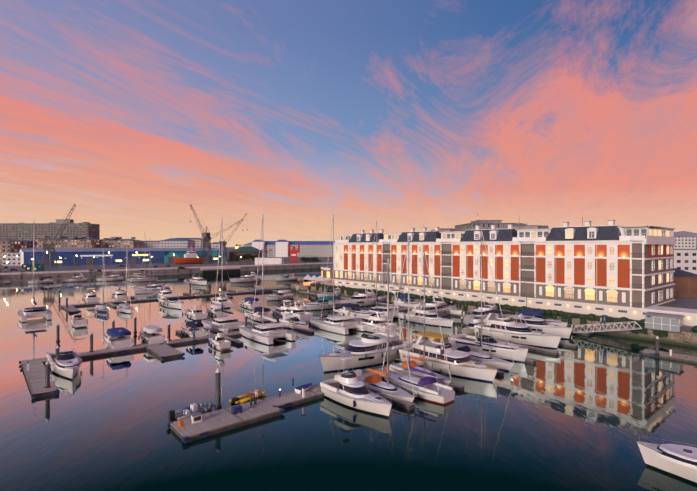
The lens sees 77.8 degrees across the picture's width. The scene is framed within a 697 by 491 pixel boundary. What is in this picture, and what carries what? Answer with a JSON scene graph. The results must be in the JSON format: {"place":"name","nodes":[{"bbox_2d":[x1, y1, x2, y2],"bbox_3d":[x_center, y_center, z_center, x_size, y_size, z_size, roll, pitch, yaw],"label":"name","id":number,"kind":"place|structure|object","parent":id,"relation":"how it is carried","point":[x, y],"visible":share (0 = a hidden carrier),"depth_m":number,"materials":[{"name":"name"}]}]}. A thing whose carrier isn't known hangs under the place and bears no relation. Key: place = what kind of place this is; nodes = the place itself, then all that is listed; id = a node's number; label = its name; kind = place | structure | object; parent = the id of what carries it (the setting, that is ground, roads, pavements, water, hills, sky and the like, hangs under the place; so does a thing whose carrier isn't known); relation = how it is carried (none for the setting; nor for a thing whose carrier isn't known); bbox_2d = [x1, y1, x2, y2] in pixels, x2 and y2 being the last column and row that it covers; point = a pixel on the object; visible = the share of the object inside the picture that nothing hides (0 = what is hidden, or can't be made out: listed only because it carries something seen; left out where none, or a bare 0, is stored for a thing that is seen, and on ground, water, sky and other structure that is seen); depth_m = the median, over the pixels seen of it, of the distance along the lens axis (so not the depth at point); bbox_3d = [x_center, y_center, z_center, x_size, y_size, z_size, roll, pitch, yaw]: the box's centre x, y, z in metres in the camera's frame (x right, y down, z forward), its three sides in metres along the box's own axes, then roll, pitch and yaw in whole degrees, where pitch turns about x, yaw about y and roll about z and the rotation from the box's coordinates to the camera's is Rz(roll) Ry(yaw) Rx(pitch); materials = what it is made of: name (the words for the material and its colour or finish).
{"place":"outdoors","nodes":[
{"label":"outdoors","id":0,"kind":"place"},
{"bbox_2d":[0,248,332,281],"bbox_3d":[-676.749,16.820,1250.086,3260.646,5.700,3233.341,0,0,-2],"label":"quay","id":1,"kind":"structure","parent":0,"point":[65,272],"depth_m":280.92,"materials":[{"name":"concrete"}]},
{"bbox_2d":[2,252,20,265],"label":"town block","id":2,"kind":"structure","parent":1,"relation":"on","point":[11,258],"depth_m":321.74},
{"bbox_2d":[0,239,36,264],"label":"building","id":3,"kind":"structure","parent":1,"relation":"on","point":[11,245],"depth_m":340.90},
{"bbox_2d":[22,264,44,270],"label":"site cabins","id":4,"kind":"object","parent":1,"relation":"on","point":[36,267],"visible":0.85,"depth_m":254.24,"materials":[{"name":"teal metal"}]},
{"bbox_2d":[0,223,99,240],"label":"apartment building","id":5,"kind":"structure","parent":1,"relation":"on","point":[93,230],"depth_m":626.12,"materials":[{"name":"concrete"}]},
{"bbox_2d":[41,204,75,268],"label":"harbour crane","id":6,"kind":"object","parent":1,"relation":"on","point":[50,247],"visible":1,"depth_m":279.65,"materials":[{"name":"metal"}]},
{"bbox_2d":[35,238,101,247],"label":"town block","id":7,"kind":"structure","parent":1,"relation":"on","point":[78,243],"depth_m":490.16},
{"bbox_2d":[99,239,141,247],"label":"town block","id":8,"kind":"structure","parent":1,"relation":"on","point":[118,243],"depth_m":511.45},
{"bbox_2d":[0,213,526,238],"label":"buildings","id":9,"kind":"structure","parent":8,"relation":"on","point":[475,221],"depth_m":524.58,"materials":[{"name":"concrete"}]},
{"bbox_2d":[19,248,225,265],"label":"blue shed","id":10,"kind":"structure","parent":1,"relation":"on","point":[113,256],"depth_m":338.91,"materials":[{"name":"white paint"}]},
{"bbox_2d":[141,241,160,247],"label":"town block","id":11,"kind":"structure","parent":1,"relation":"on","point":[156,244],"depth_m":532.12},
{"bbox_2d":[161,238,194,247],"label":"town block","id":12,"kind":"structure","parent":1,"relation":"on","point":[177,243],"depth_m":493.62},
{"bbox_2d":[172,245,203,263],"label":"ship","id":13,"kind":"object","parent":1,"relation":"on","point":[190,257],"visible":1,"depth_m":346.20,"materials":[{"name":"orange"}]},
{"bbox_2d":[186,238,208,247],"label":"town block","id":14,"kind":"structure","parent":1,"relation":"on","point":[197,242],"depth_m":553.68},
{"bbox_2d":[190,204,211,262],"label":"harbour crane","id":15,"kind":"object","parent":1,"relation":"on","point":[205,234],"visible":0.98,"depth_m":360.48,"materials":[{"name":"metal"}]},
{"bbox_2d":[203,219,242,262],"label":"harbour crane","id":16,"kind":"object","parent":1,"relation":"on","point":[205,239],"visible":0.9,"depth_m":369.42,"materials":[{"name":"metal"}]},
{"bbox_2d":[219,213,247,262],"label":"harbour crane","id":17,"kind":"object","parent":1,"relation":"on","point":[223,243],"visible":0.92,"depth_m":374.62,"materials":[{"name":"metal"}]},
{"bbox_2d":[229,247,263,260],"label":"warehouse","id":18,"kind":"structure","parent":1,"relation":"on","point":[242,251],"depth_m":411.75,"materials":[{"name":"teal metal"}]},
{"bbox_2d":[252,240,264,250],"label":"building","id":19,"kind":"structure","parent":1,"relation":"on","point":[257,244],"depth_m":561.92,"materials":[{"name":"white paint"}]},
{"bbox_2d":[276,240,288,256],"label":"building","id":20,"kind":"structure","parent":1,"relation":"on","point":[281,248],"depth_m":562.83,"materials":[{"name":"white paint"}]},
{"bbox_2d":[243,241,334,256],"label":"warehouse","id":21,"kind":"structure","parent":1,"relation":"on","point":[315,248],"depth_m":568.12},
{"bbox_2d":[254,257,283,264],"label":"low building","id":22,"kind":"structure","parent":0,"point":[271,260],"depth_m":329.57,"materials":[{"name":"paint"}]},
{"bbox_2d":[288,244,299,262],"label":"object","id":23,"kind":"object","parent":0,"point":[293,252],"visible":1,"depth_m":368.89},
{"bbox_2d":[0,247,696,490],"bbox_3d":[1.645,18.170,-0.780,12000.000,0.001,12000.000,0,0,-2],"label":"water","id":24,"kind":"structure","parent":0,"point":[587,412],"depth_m":45.86,"materials":[{"name":"blue liquid"}]},
{"bbox_2d":[17,235,51,322],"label":"catamaran","id":25,"kind":"object","parent":24,"relation":"on","point":[34,312],"visible":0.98,"depth_m":105.47,"materials":[{"name":"white plastic"}]},
{"bbox_2d":[21,361,58,397],"bbox_3d":[-42.013,17.510,58.431,2.740,1.920,17.200,0,0,-41],"label":"pontoon","id":26,"kind":"object","parent":24,"relation":"on","point":[34,374],"visible":0.83,"depth_m":56.44,"materials":[{"name":"grey wood"}]},
{"bbox_2d":[28,277,54,283],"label":"cruiser","id":27,"kind":"object","parent":24,"relation":"on","point":[41,280],"visible":0.81,"depth_m":205.06,"materials":[{"name":"white plastic"}]},
{"bbox_2d":[44,360,50,387],"bbox_3d":[-37.508,17.245,53.799,0.695,5.850,0.695,0,0,-2],"label":"pile","id":28,"kind":"object","parent":24,"relation":"in","point":[47,374],"visible":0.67,"depth_m":53.60,"materials":[{"name":"metal"}]},
{"bbox_2d":[46,349,81,379],"bbox_3d":[-40.995,17.138,62.591,4.276,3.066,12.852,0,0,-41],"label":"speedboat","id":29,"kind":"object","parent":24,"relation":"on","point":[66,363],"visible":0.92,"depth_m":60.45,"materials":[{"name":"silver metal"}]},
{"bbox_2d":[61,273,88,281],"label":"cruiser","id":30,"kind":"object","parent":24,"relation":"on","point":[77,278],"visible":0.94,"depth_m":214.78,"materials":[{"name":"white plastic"}]},
{"bbox_2d":[69,313,87,327],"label":"cruiser","id":31,"kind":"object","parent":24,"relation":"on","point":[77,321],"visible":0.96,"depth_m":95.92,"materials":[{"name":"white plastic"}]},
{"bbox_2d":[82,288,99,302],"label":"motor yacht","id":32,"kind":"object","parent":24,"relation":"on","point":[90,297],"visible":0.92,"depth_m":135.87,"materials":[{"name":"white plastic"}]},
{"bbox_2d":[94,248,109,314],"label":"sailboat","id":33,"kind":"object","parent":24,"relation":"on","point":[103,309],"visible":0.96,"depth_m":115.09,"materials":[{"name":"white plastic"}]},
{"bbox_2d":[96,274,123,281],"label":"cruiser","id":34,"kind":"object","parent":24,"relation":"on","point":[113,277],"visible":0.96,"depth_m":220.09,"materials":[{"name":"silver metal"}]},
{"bbox_2d":[102,327,133,349],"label":"boat","id":35,"kind":"object","parent":24,"relation":"on","point":[117,338],"visible":0.96,"depth_m":75.07,"materials":[{"name":"white plastic"}]},
{"bbox_2d":[112,286,129,300],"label":"motor yacht","id":36,"kind":"object","parent":24,"relation":"on","point":[118,295],"visible":0.73,"depth_m":140.78,"materials":[{"name":"white plastic"}]},
{"bbox_2d":[116,245,133,313],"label":"sailboat","id":37,"kind":"object","parent":24,"relation":"on","point":[124,308],"visible":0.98,"depth_m":117.39,"materials":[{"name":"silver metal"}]},
{"bbox_2d":[127,234,156,281],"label":"sailboat","id":38,"kind":"object","parent":24,"relation":"on","point":[142,278],"visible":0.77,"depth_m":217.62,"materials":[{"name":"white plastic"}]},
{"bbox_2d":[138,325,164,343],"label":"boat","id":39,"kind":"object","parent":24,"relation":"on","point":[148,334],"visible":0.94,"depth_m":78.69,"materials":[{"name":"white plastic"}]},
{"bbox_2d":[134,240,170,293],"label":"sailboat","id":40,"kind":"object","parent":24,"relation":"on","point":[146,291],"visible":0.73,"depth_m":163.17,"materials":[{"name":"white plastic"}]},
{"bbox_2d":[60,290,254,307],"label":"pontoon","id":41,"kind":"object","parent":24,"relation":"on","point":[115,301],"visible":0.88,"depth_m":141.23,"materials":[{"name":"grey concrete"}]},
{"bbox_2d":[145,344,184,359],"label":"pontoon","id":42,"kind":"object","parent":24,"relation":"on","point":[164,351],"visible":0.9,"depth_m":71.94,"materials":[{"name":"grey wood"}]},
{"bbox_2d":[157,285,175,297],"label":"motor yacht","id":43,"kind":"object","parent":24,"relation":"on","point":[166,291],"visible":0.73,"depth_m":145.78,"materials":[{"name":"white plastic"}]},
{"bbox_2d":[158,294,183,309],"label":"motor yacht","id":44,"kind":"object","parent":24,"relation":"on","point":[173,302],"visible":1,"depth_m":125.98,"materials":[{"name":"white plastic"}]},
{"bbox_2d":[168,402,213,420],"bbox_3d":[-16.861,17.615,46.429,2.372,0.990,4.981,0,0,40],"label":"inflatable boat","id":45,"kind":"object","parent":24,"relation":"on","point":[186,412],"visible":0.98,"depth_m":46.23,"materials":[{"name":"grey rubber"}]},
{"bbox_2d":[181,321,205,337],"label":"boat","id":46,"kind":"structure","parent":24,"relation":"on","point":[188,328],"depth_m":84.05,"materials":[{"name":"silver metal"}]},
{"bbox_2d":[185,306,207,320],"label":"cruiser","id":47,"kind":"object","parent":24,"relation":"on","point":[195,313],"visible":0.98,"depth_m":105.78,"materials":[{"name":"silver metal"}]},
{"bbox_2d":[190,273,206,285],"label":"motor yacht","id":48,"kind":"object","parent":24,"relation":"on","point":[199,280],"visible":0.94,"depth_m":200.22,"materials":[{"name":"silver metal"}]},
{"bbox_2d":[19,307,413,367],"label":"pontoon","id":49,"kind":"object","parent":24,"relation":"on","point":[103,352],"visible":0.38,"depth_m":76.26,"materials":[{"name":"grey wood"}]},
{"bbox_2d":[206,304,226,317],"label":"cruiser","id":50,"kind":"object","parent":24,"relation":"on","point":[210,311],"visible":0.81,"depth_m":108.93,"materials":[{"name":"white plastic"}]},
{"bbox_2d":[214,368,221,410],"bbox_3d":[-14.385,16.845,47.562,0.782,6.650,0.782,0,0,-2],"label":"pile","id":51,"kind":"object","parent":24,"relation":"in","point":[218,405],"visible":0.88,"depth_m":47.36,"materials":[{"name":"metal"}]},
{"bbox_2d":[208,331,230,350],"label":"pilot boat","id":52,"kind":"object","parent":24,"relation":"on","point":[217,342],"visible":0.96,"depth_m":75.52,"materials":[{"name":"white plastic"}]},
{"bbox_2d":[200,266,239,275],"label":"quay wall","id":53,"kind":"structure","parent":24,"relation":"on","point":[212,271],"depth_m":261.97,"materials":[{"name":"concrete"}]},
{"bbox_2d":[211,293,230,307],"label":"cruiser","id":54,"kind":"object","parent":24,"relation":"on","point":[226,303],"visible":0.83,"depth_m":126.41,"materials":[{"name":"white plastic"}]},
{"bbox_2d":[166,398,284,442],"bbox_3d":[-12.500,18.035,44.726,10.800,0.870,4.740,0,0,-41],"label":"pontoon","id":55,"kind":"object","parent":24,"relation":"on","point":[218,421],"visible":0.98,"depth_m":43.81,"materials":[{"name":"grey wood"}]},
{"bbox_2d":[179,412,202,426],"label":"dock boxes","id":56,"kind":"object","parent":55,"relation":"on","point":[196,417],"visible":1,"depth_m":42.96,"materials":[{"name":"white plastic"}]},
{"bbox_2d":[202,221,249,333],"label":"cat","id":57,"kind":"object","parent":24,"relation":"in","point":[222,323],"visible":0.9,"depth_m":91.13},
{"bbox_2d":[229,272,261,282],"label":"motor yacht","id":58,"kind":"object","parent":24,"relation":"on","point":[248,278],"visible":0.9,"depth_m":213.88,"materials":[{"name":"white plastic"}]},
{"bbox_2d":[229,388,267,403],"bbox_3d":[-11.831,17.890,51.307,1.580,0.640,4.834,0,0,37],"label":"inflatable boat","id":59,"kind":"object","parent":24,"relation":"on","point":[244,398],"visible":0.88,"depth_m":50.63,"materials":[{"name":"yellow rubber"}]},
{"bbox_2d":[239,297,260,309],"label":"cruiser","id":60,"kind":"object","parent":24,"relation":"on","point":[247,303],"visible":0.88,"depth_m":123.15,"materials":[{"name":"white plastic"}]},
{"bbox_2d":[247,307,271,322],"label":"cruiser","id":61,"kind":"object","parent":24,"relation":"on","point":[257,317],"visible":0.83,"depth_m":103.24,"materials":[{"name":"white plastic"}]},
{"bbox_2d":[239,215,295,344],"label":"cat","id":62,"kind":"object","parent":24,"relation":"in","point":[266,334],"visible":0.92,"depth_m":82.52,"materials":[{"name":"white plastic"}]},
{"bbox_2d":[249,287,290,292],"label":"pontoon","id":63,"kind":"object","parent":24,"relation":"on","point":[271,289],"visible":0.27,"depth_m":170.01,"materials":[{"name":"concrete"}]},
{"bbox_2d":[266,290,293,300],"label":"cruiser","id":64,"kind":"object","parent":24,"relation":"on","point":[279,295],"visible":0.92,"depth_m":143.63,"materials":[{"name":"white plastic"}]},
{"bbox_2d":[270,300,291,317],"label":"motor yacht","id":65,"kind":"object","parent":24,"relation":"on","point":[278,312],"visible":0.67,"depth_m":107.45,"materials":[{"name":"white plastic"}]},
{"bbox_2d":[279,313,308,329],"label":"cruiser","id":66,"kind":"object","parent":24,"relation":"on","point":[293,322],"visible":0.92,"depth_m":93.62,"materials":[{"name":"plastic"}]},
{"bbox_2d":[279,300,312,321],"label":"motor yacht","id":67,"kind":"object","parent":24,"relation":"on","point":[296,310],"visible":0.65,"depth_m":103.52,"materials":[{"name":"white plastic"}]},
{"bbox_2d":[303,296,341,310],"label":"motorboat","id":68,"kind":"object","parent":24,"relation":"on","point":[327,303],"visible":0.94,"depth_m":122.68,"materials":[{"name":"white plastic"}]},
{"bbox_2d":[317,287,339,297],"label":"cruiser","id":69,"kind":"object","parent":24,"relation":"on","point":[327,293],"visible":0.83,"depth_m":149.99,"materials":[{"name":"white plastic"}]},
{"bbox_2d":[310,215,368,334],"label":"cat","id":70,"kind":"object","parent":24,"relation":"on","point":[338,324],"visible":0.9,"depth_m":91.96},
{"bbox_2d":[338,303,371,318],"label":"cruiser","id":71,"kind":"object","parent":24,"relation":"on","point":[352,309],"visible":0.83,"depth_m":108.38,"materials":[{"name":"white plastic"}]},
{"bbox_2d":[320,357,391,417],"bbox_3d":[0.978,15.983,49.421,3.628,5.374,11.247,0,0,-41],"label":"yacht","id":72,"kind":"object","parent":24,"relation":"on","point":[349,389],"visible":1,"depth_m":48.52,"materials":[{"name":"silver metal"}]},
{"bbox_2d":[340,288,381,307],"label":"motor yacht","id":73,"kind":"object","parent":24,"relation":"on","point":[360,299],"visible":0.88,"depth_m":129.04,"materials":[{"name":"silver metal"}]},
{"bbox_2d":[319,325,411,372],"bbox_3d":[2.749,15.303,66.969,18.202,6.736,5.763,0,0,-41],"label":"motor yacht","id":74,"kind":"object","parent":24,"relation":"on","point":[357,352],"visible":0.94,"depth_m":64.82,"materials":[{"name":"white plastic"}]},
{"bbox_2d":[351,308,398,333],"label":"motor yacht","id":75,"kind":"object","parent":24,"relation":"on","point":[369,323],"visible":0.75,"depth_m":89.70,"materials":[{"name":"white plastic"}]},
{"bbox_2d":[361,221,405,321],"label":"sailboat","id":76,"kind":"object","parent":24,"relation":"in","point":[402,315],"visible":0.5,"depth_m":107.93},
{"bbox_2d":[260,338,510,408],"bbox_3d":[16.875,17.510,70.799,68.742,1.920,3.440,0,0,-41],"label":"pontoon","id":77,"kind":"object","parent":24,"relation":"on","point":[288,399],"visible":0.23,"depth_m":50.84,"materials":[{"name":"grey wood"}]},
{"bbox_2d":[358,257,414,401],"bbox_3d":[4.300,9.912,52.014,3.479,18.316,9.518,0,0,-41],"label":"sailboat","id":78,"kind":"object","parent":24,"relation":"on","point":[374,381],"visible":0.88,"depth_m":51.58,"materials":[{"name":"white plastic"}]},
{"bbox_2d":[379,395,414,409],"bbox_3d":[3.933,18.035,51.452,1.060,0.870,9.780,0,0,-41],"label":"pontoon","id":79,"kind":"object","parent":24,"relation":"on","point":[407,405],"visible":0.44,"depth_m":48.57,"materials":[{"name":"wood"}]},
{"bbox_2d":[393,295,421,307],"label":"cruiser","id":80,"kind":"object","parent":24,"relation":"on","point":[402,303],"visible":0.69,"depth_m":125.69,"materials":[{"name":"white plastic"}]},
{"bbox_2d":[381,239,454,404],"bbox_3d":[8.023,8.783,53.894,4.078,20.574,11.017,0,0,-41],"label":"sailboat","id":81,"kind":"object","parent":24,"relation":"on","point":[430,389],"visible":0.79,"depth_m":52.24,"materials":[{"name":"white plastic"}]},
{"bbox_2d":[389,250,451,385],"bbox_3d":[9.759,9.536,58.262,3.780,19.069,10.018,0,0,-41],"label":"sailboat","id":82,"kind":"object","parent":24,"relation":"on","point":[413,364],"visible":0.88,"depth_m":57.75,"materials":[{"name":"white plastic"}]},
{"bbox_2d":[403,303,453,326],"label":"motor yacht","id":83,"kind":"object","parent":24,"relation":"on","point":[434,321],"visible":0.79,"depth_m":99.13,"materials":[{"name":"white plastic"}]},
{"bbox_2d":[407,296,451,316],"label":"motor yacht","id":84,"kind":"object","parent":24,"relation":"on","point":[441,310],"visible":0.6,"depth_m":108.94,"materials":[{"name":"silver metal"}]},
{"bbox_2d":[297,291,594,335],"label":"pontoon","id":85,"kind":"object","parent":24,"relation":"on","point":[457,315],"visible":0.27,"depth_m":122.98,"materials":[{"name":"grey wood"}]},
{"bbox_2d":[396,331,497,381],"bbox_3d":[14.197,15.531,62.877,5.283,6.279,16.596,0,0,-41],"label":"yacht","id":86,"kind":"object","parent":24,"relation":"on","point":[463,364],"visible":0.83,"depth_m":61.10,"materials":[{"name":"white plastic"}]},
{"bbox_2d":[461,317,482,334],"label":"motor yacht","id":87,"kind":"object","parent":24,"relation":"on","point":[470,327],"visible":0.65,"depth_m":88.41,"materials":[{"name":"white plastic"}]},
{"bbox_2d":[447,230,513,370],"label":"sailboat","id":88,"kind":"object","parent":24,"relation":"on","point":[503,365],"visible":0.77,"depth_m":65.09,"materials":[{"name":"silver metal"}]},
{"bbox_2d":[463,300,502,325],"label":"motor yacht","id":89,"kind":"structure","parent":24,"relation":"on","point":[472,315],"depth_m":100.96,"materials":[{"name":"white plastic"}]},
{"bbox_2d":[448,334,527,362],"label":"sport cruiser","id":90,"kind":"object","parent":24,"relation":"on","point":[494,346],"visible":0.69,"depth_m":69.49,"materials":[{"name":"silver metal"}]},
{"bbox_2d":[470,310,560,348],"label":"yacht","id":91,"kind":"object","parent":24,"relation":"on","point":[523,334],"visible":0.9,"depth_m":79.92,"materials":[{"name":"white plastic"}]},
{"bbox_2d":[507,342,559,354],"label":"pontoon","id":92,"kind":"object","parent":24,"relation":"on","point":[542,350],"visible":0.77,"depth_m":73.52,"materials":[{"name":"grey wood"}]},
{"bbox_2d":[504,314,571,338],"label":"sport cruiser","id":93,"kind":"object","parent":24,"relation":"on","point":[534,324],"visible":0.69,"depth_m":86.04,"materials":[{"name":"white plastic"}]},
{"bbox_2d":[518,310,567,326],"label":"sport cruiser","id":94,"kind":"object","parent":24,"relation":"on","point":[537,314],"visible":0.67,"depth_m":95.02,"materials":[{"name":"white plastic"}]},
{"bbox_2d":[636,436,696,483],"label":"cruiser","id":95,"kind":"object","parent":24,"relation":"on","point":[678,461],"visible":0.98,"depth_m":34.06,"materials":[{"name":"white plastic"}]},
{"bbox_2d":[639,348,696,363],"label":"pontoon","id":96,"kind":"object","parent":24,"relation":"on","point":[675,356],"visible":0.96,"depth_m":69.33,"materials":[{"name":"grey wood"}]},
{"bbox_2d":[0,0,696,246],"label":"sky","id":97,"kind":"structure","parent":0,"point":[400,115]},
{"bbox_2d":[289,283,696,347],"bbox_3d":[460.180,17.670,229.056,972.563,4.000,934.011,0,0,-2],"label":"quay land","id":98,"kind":"structure","parent":0,"point":[687,336],"depth_m":88.99,"materials":[{"name":"grey concrete"}]},
{"bbox_2d":[302,275,324,286],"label":"function tents","id":99,"kind":"object","parent":98,"relation":"on","point":[313,277],"visible":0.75,"depth_m":167.76,"materials":[{"name":"white fabric"}]},
{"bbox_2d":[455,223,514,230],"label":"building","id":100,"kind":"structure","parent":98,"relation":"on","point":[468,226],"depth_m":216.53,"materials":[{"name":"concrete"}]},
{"bbox_2d":[308,283,696,336],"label":"quay","id":101,"kind":"structure","parent":98,"relation":"on","point":[566,317],"depth_m":99.11,"materials":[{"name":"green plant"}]},
{"bbox_2d":[320,217,696,325],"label":"hotel building","id":102,"kind":"structure","parent":98,"relation":"on","point":[611,269],"depth_m":109.41,"materials":[{"name":"beige brick"}]},
{"bbox_2d":[572,321,641,332],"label":"footbridge","id":103,"kind":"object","parent":98,"relation":"attached to","point":[613,329],"visible":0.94,"depth_m":84.23,"materials":[{"name":"silver metal"}]},
{"bbox_2d":[643,312,684,331],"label":"glass pavilion","id":104,"kind":"structure","parent":98,"relation":"on","point":[671,325],"depth_m":79.62,"materials":[{"name":"glass"}]},
{"bbox_2d":[674,249,696,273],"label":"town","id":105,"kind":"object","parent":98,"relation":"on","point":[685,259],"visible":0.17,"depth_m":193.84},
{"bbox_2d":[674,236,696,248],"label":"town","id":106,"kind":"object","parent":98,"relation":"on","point":[685,242],"visible":0.25,"depth_m":429.48},
{"bbox_2d":[674,268,696,296],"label":"brick house","id":107,"kind":"structure","parent":0,"point":[685,282],"depth_m":130.33,"materials":[{"name":"brick"}]},
{"bbox_2d":[674,231,696,247],"bbox_3d":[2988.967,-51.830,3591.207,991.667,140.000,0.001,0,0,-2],"label":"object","id":108,"kind":"structure","parent":0,"point":[683,233],"depth_m":3585.48,"materials":[{"name":"grey"}]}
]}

